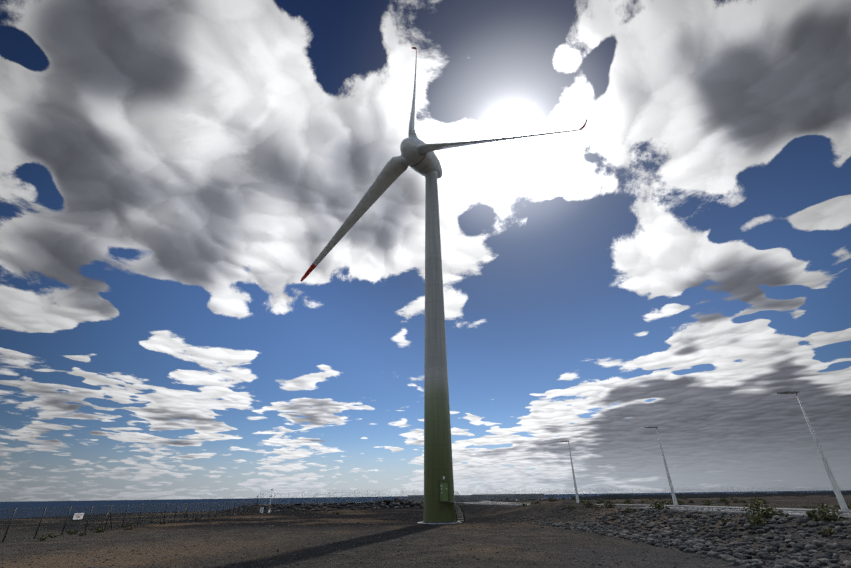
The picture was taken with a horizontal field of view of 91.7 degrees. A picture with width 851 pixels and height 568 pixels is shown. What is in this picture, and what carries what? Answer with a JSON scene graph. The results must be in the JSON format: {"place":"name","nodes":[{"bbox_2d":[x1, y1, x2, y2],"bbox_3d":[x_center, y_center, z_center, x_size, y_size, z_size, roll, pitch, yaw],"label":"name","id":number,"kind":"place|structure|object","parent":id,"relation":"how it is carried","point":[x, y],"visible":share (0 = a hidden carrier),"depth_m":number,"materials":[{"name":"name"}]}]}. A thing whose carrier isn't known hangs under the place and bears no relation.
{"place":"outdoors","nodes":[
{"label":"outdoors","id":0,"kind":"place"},
{"bbox_2d":[0,490,849,518],"bbox_3d":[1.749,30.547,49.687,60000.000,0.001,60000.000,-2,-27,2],"label":"sea","id":1,"kind":"structure","parent":0,"point":[49,505],"depth_m":541.32,"materials":[{"name":"blue liquid"}]},
{"bbox_2d":[0,494,850,567],"bbox_3d":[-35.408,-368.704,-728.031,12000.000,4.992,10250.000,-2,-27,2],"label":"ground","id":2,"kind":"structure","parent":0,"point":[565,542],"depth_m":30.94,"materials":[{"name":"brown soil"}]},
{"bbox_2d":[0,495,257,541],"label":"fence","id":3,"kind":"object","parent":2,"relation":"on","point":[118,517],"visible":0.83,"depth_m":45.74,"materials":[{"name":"black metal"}]},
{"bbox_2d":[73,513,83,519],"bbox_3d":[-35.094,23.490,41.819,0.033,0.550,1.500,2,-27,-5],"label":"fence sign","id":4,"kind":"object","parent":3,"relation":"attached to","point":[78,516],"visible":1,"depth_m":41.80,"materials":[{"name":"white metal"}]},
{"bbox_2d":[260,489,273,512],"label":"instrument mast","id":5,"kind":"object","parent":2,"relation":"on","point":[261,509],"visible":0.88,"depth_m":92.90,"materials":[{"name":"grey metal"}]},
{"bbox_2d":[259,500,484,512],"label":"breakwater rocks","id":6,"kind":"object","parent":2,"relation":"on","point":[275,509],"visible":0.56,"depth_m":105.46,"materials":[{"name":"grey stone"}]},
{"bbox_2d":[377,498,423,505],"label":"rock heap","id":7,"kind":"object","parent":2,"relation":"on","point":[404,501],"visible":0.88,"depth_m":112.24,"materials":[{"name":"grey stone"}]},
{"bbox_2d":[1,510,847,567],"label":"pebbles","id":8,"kind":"object","parent":2,"relation":"on","point":[446,564],"visible":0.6,"depth_m":23.05,"materials":[{"name":"gravel"}]},
{"bbox_2d":[300,47,587,523],"bbox_3d":[0.199,-11.486,68.765,55.870,89.645,10.722,-20,-33,32],"label":"wind turbine","id":9,"kind":"object","parent":2,"relation":"on","point":[418,155],"visible":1,"depth_m":61.18,"materials":[{"name":"paint"}]},
{"bbox_2d":[37,496,850,540],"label":"shrubs","id":10,"kind":"object","parent":2,"relation":"on","point":[770,512],"visible":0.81,"depth_m":34.61,"materials":[{"name":"green plant"}]},
{"bbox_2d":[408,494,544,500],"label":"block wall","id":11,"kind":"structure","parent":2,"relation":"on","point":[510,496],"depth_m":132.85,"materials":[{"name":"concrete"}]},
{"bbox_2d":[144,501,837,528],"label":"pebbles","id":12,"kind":"object","parent":2,"relation":"on","point":[717,509],"visible":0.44,"depth_m":50.90,"materials":[{"name":"stone"}]},
{"bbox_2d":[259,486,850,503],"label":"fence","id":13,"kind":"object","parent":2,"relation":"on","point":[519,493],"visible":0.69,"depth_m":133.01,"materials":[{"name":"grey metal"}]},
{"bbox_2d":[486,497,649,501],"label":"breakwater rocks","id":14,"kind":"object","parent":2,"relation":"on","point":[512,500],"visible":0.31,"depth_m":126.88,"materials":[{"name":"grey stone"}]},
{"bbox_2d":[501,505,850,567],"bbox_3d":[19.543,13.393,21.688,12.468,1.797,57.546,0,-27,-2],"label":"road bank rocks","id":15,"kind":"structure","parent":2,"relation":"on","point":[730,555],"depth_m":26.18,"materials":[{"name":"grey stone"}]},
{"bbox_2d":[571,491,850,499],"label":"stone wall","id":16,"kind":"structure","parent":2,"relation":"on","point":[622,496],"depth_m":159.22,"materials":[{"name":"grey stone"}]},
{"bbox_2d":[0,0,850,501],"label":"sky","id":17,"kind":"structure","parent":0,"point":[677,261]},
{"bbox_2d":[455,501,850,519],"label":"road","id":18,"kind":"structure","parent":0,"point":[794,512],"depth_m":43.63,"materials":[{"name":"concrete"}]},
{"bbox_2d":[561,440,578,502],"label":"street lamp","id":19,"kind":"object","parent":18,"relation":"on","point":[576,491],"visible":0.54,"depth_m":70.06,"materials":[{"name":"metal"}]},
{"bbox_2d":[644,426,677,504],"bbox_3d":[32.017,24.662,56.189,1.996,10.160,0.660,2,-27,-6],"label":"street lamp","id":20,"kind":"object","parent":18,"relation":"on","point":[671,486],"visible":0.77,"depth_m":55.69,"materials":[{"name":"metal"}]},
{"bbox_2d":[777,391,848,509],"bbox_3d":[34.174,14.593,36.598,2.004,10.160,0.660,-2,-27,2],"label":"street lamp","id":21,"kind":"object","parent":18,"relation":"on","point":[840,498],"visible":0.85,"depth_m":35.97,"materials":[{"name":"metal"}]}
]}

